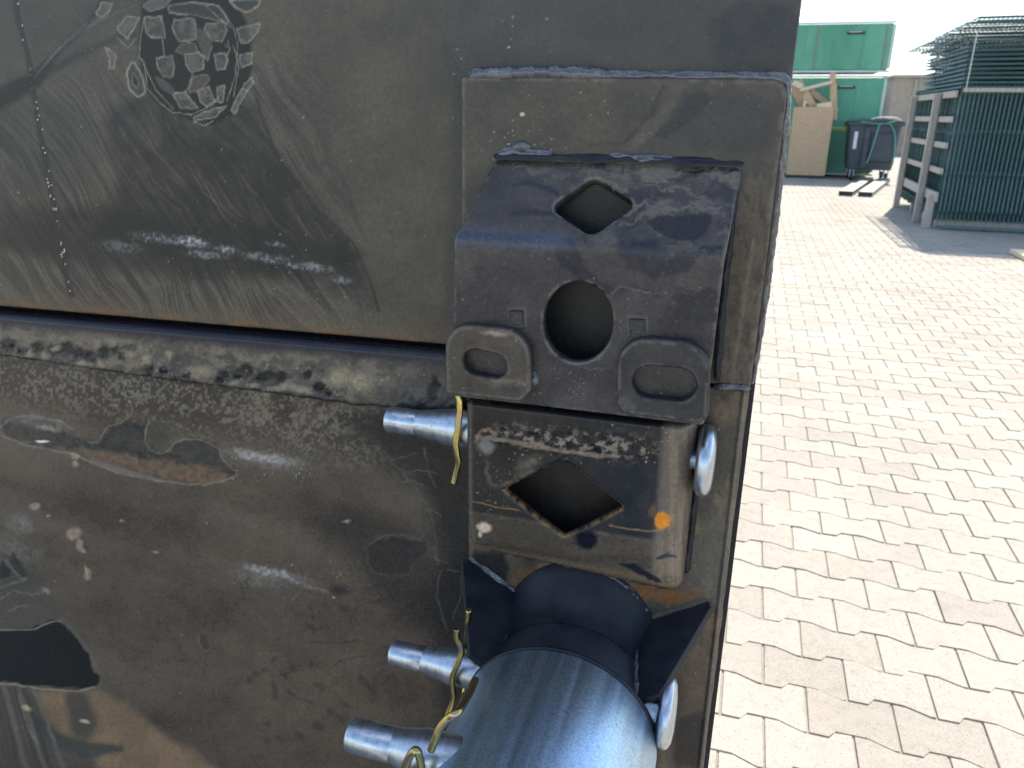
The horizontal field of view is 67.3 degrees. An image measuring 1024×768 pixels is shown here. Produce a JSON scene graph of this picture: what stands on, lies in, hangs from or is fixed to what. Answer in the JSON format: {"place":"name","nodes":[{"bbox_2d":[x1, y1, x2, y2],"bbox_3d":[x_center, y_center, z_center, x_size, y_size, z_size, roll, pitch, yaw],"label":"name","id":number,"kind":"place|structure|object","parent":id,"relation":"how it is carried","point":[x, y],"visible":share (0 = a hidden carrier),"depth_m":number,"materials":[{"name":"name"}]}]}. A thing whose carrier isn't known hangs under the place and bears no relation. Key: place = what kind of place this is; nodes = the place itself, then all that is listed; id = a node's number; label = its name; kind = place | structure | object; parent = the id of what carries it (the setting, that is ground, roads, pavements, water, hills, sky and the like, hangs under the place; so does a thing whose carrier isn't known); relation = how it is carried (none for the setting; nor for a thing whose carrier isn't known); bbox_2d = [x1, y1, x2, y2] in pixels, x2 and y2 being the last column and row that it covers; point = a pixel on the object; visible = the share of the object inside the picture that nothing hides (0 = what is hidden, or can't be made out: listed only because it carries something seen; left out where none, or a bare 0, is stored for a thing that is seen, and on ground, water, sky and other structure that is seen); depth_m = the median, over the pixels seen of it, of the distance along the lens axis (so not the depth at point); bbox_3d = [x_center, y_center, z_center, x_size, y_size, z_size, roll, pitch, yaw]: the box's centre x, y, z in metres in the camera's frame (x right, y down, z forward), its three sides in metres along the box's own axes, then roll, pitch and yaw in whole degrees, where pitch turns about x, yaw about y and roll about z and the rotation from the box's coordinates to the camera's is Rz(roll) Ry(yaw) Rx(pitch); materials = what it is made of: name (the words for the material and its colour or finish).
{"place":"outdoors","nodes":[
{"label":"outdoors","id":0,"kind":"place"},
{"bbox_2d":[708,154,1023,767],"bbox_3d":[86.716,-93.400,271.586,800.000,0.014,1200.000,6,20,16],"label":"ground","id":1,"kind":"structure","parent":0,"point":[875,615],"depth_m":2.86,"materials":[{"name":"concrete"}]},
{"bbox_2d":[0,0,801,767],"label":"steel implement","id":2,"kind":"object","parent":1,"relation":"on","point":[264,264],"visible":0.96,"depth_m":0.68,"materials":[{"name":"black paint"}]},
{"bbox_2d":[343,717,462,767],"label":"hitch pin","id":3,"kind":"object","parent":2,"relation":"attached to","point":[392,745],"visible":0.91,"depth_m":0.55,"materials":[{"name":"metal"}]},
{"bbox_2d":[401,676,478,767],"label":"spring clip","id":4,"kind":"object","parent":3,"relation":"attached to","point":[416,752],"visible":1,"depth_m":0.52,"materials":[{"name":"yellow metal"}]},
{"bbox_2d":[387,640,677,749],"bbox_3d":[0.013,0.256,0.661,0.253,0.057,0.057,6,20,16],"label":"hitch pin","id":5,"kind":"object","parent":2,"relation":"attached to","point":[436,662],"visible":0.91,"depth_m":0.67,"materials":[{"name":"metal"}]},
{"bbox_2d":[445,608,471,727],"bbox_3d":[-0.046,0.248,0.673,0.022,0.108,0.047,6,20,16],"label":"spring clip","id":6,"kind":"object","parent":5,"relation":"attached to","point":[459,659],"visible":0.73,"depth_m":0.66,"materials":[{"name":"yellow metal"}]},
{"bbox_2d":[438,646,657,767],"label":"steel tube","id":7,"kind":"object","parent":2,"relation":"attached to","point":[540,707],"visible":0.84,"depth_m":0.56,"materials":[{"name":"metal"}]},
{"bbox_2d":[383,406,716,496],"bbox_3d":[0.025,0.046,0.639,0.280,0.057,0.057,6,20,16],"label":"hitch pin","id":8,"kind":"object","parent":2,"relation":"attached to","point":[436,425],"visible":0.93,"depth_m":0.65,"materials":[{"name":"metal"}]},
{"bbox_2d":[451,396,462,484],"bbox_3d":[-0.048,0.032,0.655,0.012,0.103,0.046,-1,20,-5],"label":"spring clip","id":9,"kind":"object","parent":8,"relation":"attached to","point":[456,436],"visible":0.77,"depth_m":0.64,"materials":[{"name":"yellow metal"}]},
{"bbox_2d":[785,107,833,178],"bbox_3d":[6.931,-5.652,17.994,0.847,1.554,1.000,6,20,16],"label":"chipboard crate","id":10,"kind":"object","parent":1,"relation":"on","point":[809,140],"visible":0.93,"depth_m":17.54,"materials":[{"name":"brown wood"}]},
{"bbox_2d":[791,79,807,106],"bbox_3d":[6.717,-6.502,17.682,0.742,0.958,0.045,4,20,10],"label":"timber offcut","id":11,"kind":"object","parent":10,"relation":"in","point":[798,95],"visible":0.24,"depth_m":17.65,"materials":[{"name":"beige wood"}]},
{"bbox_2d":[802,90,808,106],"bbox_3d":[6.651,-6.341,17.489,0.090,0.656,0.245,14,23,32],"label":"timber offcut","id":12,"kind":"object","parent":10,"relation":"in","point":[804,103],"visible":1,"depth_m":17.44,"materials":[{"name":"beige wood"}]},
{"bbox_2d":[803,92,816,106],"bbox_3d":[6.847,-6.299,17.474,0.535,0.649,0.056,2,20,5],"label":"timber offcut","id":13,"kind":"object","parent":10,"relation":"in","point":[808,97],"visible":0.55,"depth_m":17.41,"materials":[{"name":"beige wood"}]},
{"bbox_2d":[800,80,831,91],"bbox_3d":[6.833,-6.691,17.286,0.673,0.248,0.100,6,20,14],"label":"timber offcut","id":14,"kind":"object","parent":10,"relation":"in","point":[827,83],"visible":1,"depth_m":17.25,"materials":[{"name":"beige wood"}]},
{"bbox_2d":[792,80,803,89],"bbox_3d":[6.472,-6.762,17.399,0.137,0.222,0.286,-14,24,-35],"label":"timber offcut","id":15,"kind":"object","parent":14,"relation":"on","point":[797,85],"visible":0.91,"depth_m":17.35,"materials":[{"name":"beige wood"}]},
{"bbox_2d":[810,89,838,110],"bbox_3d":[7.147,-6.470,17.612,0.682,0.546,0.073,8,21,20],"label":"timber offcut","id":16,"kind":"object","parent":10,"relation":"in","point":[817,96],"visible":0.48,"depth_m":17.60,"materials":[{"name":"brown wood"}]},
{"bbox_2d":[817,102,831,106],"bbox_3d":[7.024,-6.256,17.288,0.330,0.174,0.108,8,21,19],"label":"timber offcut","id":17,"kind":"object","parent":10,"relation":"in","point":[827,104],"visible":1,"depth_m":17.24,"materials":[{"name":"beige wood"}]},
{"bbox_2d":[830,72,835,119],"bbox_3d":[7.219,-6.468,17.301,0.255,1.011,0.083,6,20,16],"label":"timber offcut","id":18,"kind":"object","parent":10,"relation":"in","point":[833,89],"visible":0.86,"depth_m":17.25,"materials":[{"name":"beige wood"}]},
{"bbox_2d":[836,83,836,119],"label":"timber offcut","id":19,"kind":"object","parent":10,"relation":"in","point":[836,101],"visible":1,"depth_m":17.36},
{"bbox_2d":[784,75,887,175],"bbox_3d":[6.236,-6.546,19.389,5.313,2.196,2.316,6,20,16],"label":"steel container","id":20,"kind":"object","parent":1,"relation":"on","point":[860,98],"visible":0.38,"depth_m":17.72,"materials":[{"name":"green metal"}]},
{"bbox_2d":[793,20,897,74],"bbox_3d":[6.254,-8.130,18.808,5.323,1.061,2.316,6,20,16],"label":"steel container","id":21,"kind":"object","parent":20,"relation":"on","point":[842,48],"visible":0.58,"depth_m":17.36,"materials":[{"name":"green metal"}]},
{"bbox_2d":[838,177,873,195],"bbox_3d":[6.999,-4.018,15.565,0.235,0.085,3.940,11,22,27],"label":"aluminium profile","id":22,"kind":"object","parent":1,"relation":"on","point":[854,187],"visible":1,"depth_m":14.86,"materials":[{"name":"silver metal"}]},
{"bbox_2d":[858,178,889,196],"bbox_3d":[7.303,-3.968,15.435,0.235,0.085,3.878,11,22,27],"label":"aluminium profile","id":23,"kind":"object","parent":1,"relation":"on","point":[873,188],"visible":1,"depth_m":14.70,"materials":[{"name":"silver metal"}]},
{"bbox_2d":[845,117,905,179],"bbox_3d":[8.092,-5.314,17.357,1.129,1.365,1.093,6,20,16],"label":"refuse bin","id":24,"kind":"object","parent":1,"relation":"on","point":[872,144],"visible":0.97,"depth_m":16.92,"materials":[{"name":"grey plastic"}]},
{"bbox_2d":[881,74,937,153],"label":"outbuilding","id":25,"kind":"structure","parent":1,"relation":"on","point":[901,90],"depth_m":29.17,"materials":[{"name":"beige concrete"}]},
{"bbox_2d":[893,88,1023,232],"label":"timber stillage","id":26,"kind":"object","parent":1,"relation":"on","point":[920,189],"visible":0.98,"depth_m":10.18,"materials":[{"name":"grey wood"}]},
{"bbox_2d":[901,91,919,196],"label":"fence panel","id":27,"kind":"object","parent":26,"relation":"on","point":[910,142],"visible":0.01,"depth_m":12.34,"materials":[{"name":"green metal"}]},
{"bbox_2d":[901,91,920,197],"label":"fence panel","id":28,"kind":"object","parent":26,"relation":"on","point":[910,146],"visible":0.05,"depth_m":12.29,"materials":[{"name":"metal"}]},
{"bbox_2d":[902,91,921,197],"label":"fence panel","id":29,"kind":"object","parent":26,"relation":"on","point":[911,144],"visible":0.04,"depth_m":12.21,"materials":[{"name":"green metal"}]},
{"bbox_2d":[903,91,923,198],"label":"fence panel","id":30,"kind":"object","parent":26,"relation":"on","point":[912,145],"visible":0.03,"depth_m":12.15,"materials":[{"name":"metal"}]},
{"bbox_2d":[904,94,923,198],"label":"fence panel","id":31,"kind":"object","parent":26,"relation":"on","point":[912,149],"visible":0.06,"depth_m":12.10,"materials":[{"name":"green metal"}]},
{"bbox_2d":[905,91,923,197],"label":"fence panel","id":32,"kind":"object","parent":26,"relation":"on","point":[914,143],"visible":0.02,"depth_m":11.97,"materials":[{"name":"green metal"}]},
{"bbox_2d":[906,90,925,199],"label":"fence panel","id":33,"kind":"object","parent":26,"relation":"on","point":[915,145],"visible":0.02,"depth_m":11.87,"materials":[{"name":"metal"}]},
{"bbox_2d":[907,91,926,201],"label":"fence panel","id":34,"kind":"object","parent":26,"relation":"on","point":[916,146],"visible":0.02,"depth_m":11.81,"materials":[{"name":"green metal"}]},
{"bbox_2d":[908,93,927,202],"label":"fence panel","id":35,"kind":"object","parent":26,"relation":"on","point":[917,149],"depth_m":11.68,"materials":[{"name":"green metal"}]},
{"bbox_2d":[907,90,928,200],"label":"fence panel","id":36,"kind":"object","parent":26,"relation":"on","point":[917,145],"visible":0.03,"depth_m":11.74,"materials":[{"name":"green metal"}]},
{"bbox_2d":[909,90,929,202],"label":"fence panel","id":37,"kind":"object","parent":26,"relation":"on","point":[918,147],"visible":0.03,"depth_m":11.60,"materials":[{"name":"green metal"}]},
{"bbox_2d":[911,100,929,202],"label":"fence panel","id":38,"kind":"object","parent":26,"relation":"on","point":[919,156],"visible":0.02,"depth_m":11.51,"materials":[{"name":"metal"}]},
{"bbox_2d":[911,92,931,204],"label":"fence panel","id":39,"kind":"object","parent":26,"relation":"on","point":[921,147],"visible":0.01,"depth_m":11.35,"materials":[{"name":"green metal"}]},
{"bbox_2d":[910,89,934,202],"bbox_3d":[7.283,-3.409,11.173,2.490,1.631,0.051,7,20,16],"label":"fence panel","id":40,"kind":"object","parent":26,"relation":"on","point":[923,126],"depth_m":11.52,"materials":[{"name":"green metal"}]},
{"bbox_2d":[912,89,933,203],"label":"fence panel","id":41,"kind":"object","parent":26,"relation":"on","point":[922,147],"visible":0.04,"depth_m":11.33,"materials":[{"name":"green metal"}]},
{"bbox_2d":[914,89,935,204],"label":"fence panel","id":42,"kind":"object","parent":26,"relation":"on","point":[924,146],"visible":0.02,"depth_m":11.14,"materials":[{"name":"green metal"}]},
{"bbox_2d":[921,87,943,208],"bbox_3d":[7.007,-3.124,10.349,2.490,1.631,0.052,7,21,16],"label":"fence panel","id":43,"kind":"object","parent":26,"relation":"on","point":[934,137],"visible":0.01,"depth_m":10.63,"materials":[{"name":"green metal"}]},
{"bbox_2d":[922,88,945,210],"bbox_3d":[6.964,-3.066,10.220,2.490,1.631,0.052,7,20,16],"label":"fence panel","id":44,"kind":"object","parent":26,"relation":"on","point":[934,148],"visible":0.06,"depth_m":10.57,"materials":[{"name":"green metal"}]},
{"bbox_2d":[923,87,946,211],"bbox_3d":[6.943,-3.045,10.146,2.490,1.631,0.053,7,20,17],"label":"fence panel","id":45,"kind":"object","parent":26,"relation":"on","point":[935,148],"visible":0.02,"depth_m":10.50,"materials":[{"name":"green metal"}]},
{"bbox_2d":[921,87,948,209],"bbox_3d":[6.994,-3.104,10.290,2.490,1.631,0.052,7,20,16],"label":"fence panel","id":46,"kind":"object","parent":26,"relation":"on","point":[933,147],"visible":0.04,"depth_m":10.64,"materials":[{"name":"green metal"}]},
{"bbox_2d":[925,87,949,202],"bbox_3d":[6.924,-3.030,10.085,2.490,1.631,0.053,6,20,16],"label":"fence panel","id":47,"kind":"object","parent":26,"relation":"on","point":[938,140],"visible":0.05,"depth_m":10.39,"materials":[{"name":"green metal"}]},
{"bbox_2d":[930,90,951,188],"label":"fence panel","id":48,"kind":"object","parent":26,"relation":"on","point":[939,140],"visible":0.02,"depth_m":10.31,"materials":[{"name":"green metal"}]},
{"bbox_2d":[931,86,950,188],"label":"fence panel","id":49,"kind":"object","parent":26,"relation":"on","point":[938,147],"depth_m":10.28,"materials":[{"name":"green metal"}]},
{"bbox_2d":[932,86,953,190],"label":"fence panel","id":50,"kind":"object","parent":26,"relation":"on","point":[941,139],"visible":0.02,"depth_m":10.16,"materials":[{"name":"green metal"}]},
{"bbox_2d":[934,89,953,190],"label":"fence panel","id":51,"kind":"object","parent":26,"relation":"on","point":[943,141],"visible":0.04,"depth_m":10.09,"materials":[{"name":"green metal"}]},
{"bbox_2d":[965,30,977,91],"bbox_3d":[5.502,-3.863,9.202,0.014,0.678,0.018,6,20,16],"label":"lashing strap","id":52,"kind":"object","parent":26,"relation":"attached to","point":[971,62],"visible":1,"depth_m":9.20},
{"bbox_2d":[920,85,1023,93],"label":"fence panel","id":53,"kind":"object","parent":26,"relation":"on","point":[988,86],"visible":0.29,"depth_m":9.30,"materials":[{"name":"green metal"}]},
{"bbox_2d":[922,80,1023,89],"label":"fence panel","id":54,"kind":"object","parent":53,"relation":"on","point":[985,82],"visible":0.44,"depth_m":9.30,"materials":[{"name":"green metal"}]},
{"bbox_2d":[922,75,1023,86],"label":"fence panel","id":55,"kind":"object","parent":54,"relation":"on","point":[991,78],"visible":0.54,"depth_m":9.57,"materials":[{"name":"green metal"}]},
{"bbox_2d":[921,71,1023,83],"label":"fence panel","id":56,"kind":"object","parent":55,"relation":"on","point":[1010,73],"visible":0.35,"depth_m":9.41,"materials":[{"name":"green metal"}]},
{"bbox_2d":[921,66,1023,79],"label":"fence panel","id":57,"kind":"object","parent":56,"relation":"on","point":[981,69],"visible":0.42,"depth_m":9.55,"materials":[{"name":"green metal"}]},
{"bbox_2d":[923,61,1023,75],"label":"fence panel","id":58,"kind":"object","parent":57,"relation":"on","point":[997,64],"visible":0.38,"depth_m":9.45,"materials":[{"name":"green metal"}]},
{"bbox_2d":[922,56,1023,70],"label":"fence panel","id":59,"kind":"object","parent":58,"relation":"on","point":[977,60],"visible":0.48,"depth_m":9.51,"materials":[{"name":"green metal"}]},
{"bbox_2d":[924,52,1023,67],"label":"fence panel","id":60,"kind":"object","parent":59,"relation":"on","point":[989,55],"visible":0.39,"depth_m":9.42,"materials":[{"name":"green metal"}]},
{"bbox_2d":[923,47,1023,64],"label":"fence panel","id":61,"kind":"object","parent":60,"relation":"on","point":[995,50],"visible":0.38,"depth_m":9.39,"materials":[{"name":"green metal"}]},
{"bbox_2d":[925,43,1023,61],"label":"fence panel","id":62,"kind":"object","parent":61,"relation":"on","point":[1002,45],"visible":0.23,"depth_m":9.35,"materials":[{"name":"green metal"}]},
{"bbox_2d":[927,38,1023,56],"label":"fence panel","id":63,"kind":"object","parent":62,"relation":"on","point":[990,41],"visible":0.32,"depth_m":9.38,"materials":[{"name":"green metal"}]},
{"bbox_2d":[918,34,1023,54],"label":"fence panel","id":64,"kind":"object","parent":63,"relation":"on","point":[951,43],"visible":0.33,"depth_m":9.47,"materials":[{"name":"metal"}]},
{"bbox_2d":[906,30,1023,52],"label":"fence panel","id":65,"kind":"object","parent":64,"relation":"on","point":[947,38],"visible":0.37,"depth_m":9.80,"materials":[{"name":"metal"}]},
{"bbox_2d":[920,24,1023,45],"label":"fence panel","id":66,"kind":"object","parent":65,"relation":"on","point":[1014,27],"visible":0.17,"depth_m":9.31,"materials":[{"name":"green metal"}]},
{"bbox_2d":[952,19,1023,31],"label":"fence panel","id":67,"kind":"object","parent":66,"relation":"on","point":[996,22],"visible":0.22,"depth_m":9.11,"materials":[{"name":"green metal"}]},
{"bbox_2d":[933,14,1023,38],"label":"fence panel","id":68,"kind":"object","parent":67,"relation":"on","point":[1011,16],"visible":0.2,"depth_m":9.14,"materials":[{"name":"green metal"}]},
{"bbox_2d":[933,86,1011,218],"bbox_3d":[6.705,-2.798,9.462,2.490,1.631,0.052,7,21,16],"label":"fence panel","id":69,"kind":"object","parent":26,"relation":"on","point":[945,157],"visible":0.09,"depth_m":9.82,"materials":[{"name":"green metal"}]},
{"bbox_2d":[933,86,1018,210],"bbox_3d":[6.828,-2.932,9.806,2.490,1.631,0.051,7,20,16],"label":"fence panel","id":70,"kind":"object","parent":26,"relation":"on","point":[944,128],"visible":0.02,"depth_m":10.11,"materials":[{"name":"green metal"}]},
{"bbox_2d":[932,86,1023,221],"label":"fence panel","id":71,"kind":"object","parent":26,"relation":"on","point":[991,160],"visible":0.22,"depth_m":9.77,"materials":[{"name":"green metal"}]},
{"bbox_2d":[934,88,1023,222],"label":"fence panel","id":72,"kind":"object","parent":26,"relation":"on","point":[977,159],"visible":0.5,"depth_m":9.68,"materials":[{"name":"green metal"}]},
{"bbox_2d":[934,86,1023,217],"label":"fence panel","id":73,"kind":"object","parent":26,"relation":"on","point":[957,150],"visible":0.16,"depth_m":9.91,"materials":[{"name":"green metal"}]},
{"bbox_2d":[935,86,1023,217],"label":"fence panel","id":74,"kind":"object","parent":26,"relation":"on","point":[943,150],"visible":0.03,"depth_m":9.96,"materials":[{"name":"green metal"}]},
{"bbox_2d":[936,85,1023,224],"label":"fence panel","id":75,"kind":"object","parent":26,"relation":"on","point":[985,135],"visible":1,"depth_m":9.52,"materials":[{"name":"green metal"}]},
{"bbox_2d":[936,84,1023,222],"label":"fence panel","id":76,"kind":"object","parent":26,"relation":"on","point":[1012,214],"visible":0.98,"depth_m":9.57,"materials":[{"name":"green metal"}]},
{"bbox_2d":[792,0,1023,77],"label":"sky","id":77,"kind":"structure","parent":0,"point":[919,22],"materials":[{"name":"white"}]},
{"bbox_2d":[1009,249,1023,259],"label":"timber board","id":78,"kind":"object","parent":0,"point":[1018,253],"visible":1,"depth_m":8.00,"materials":[{"name":"beige wood"}]}
]}

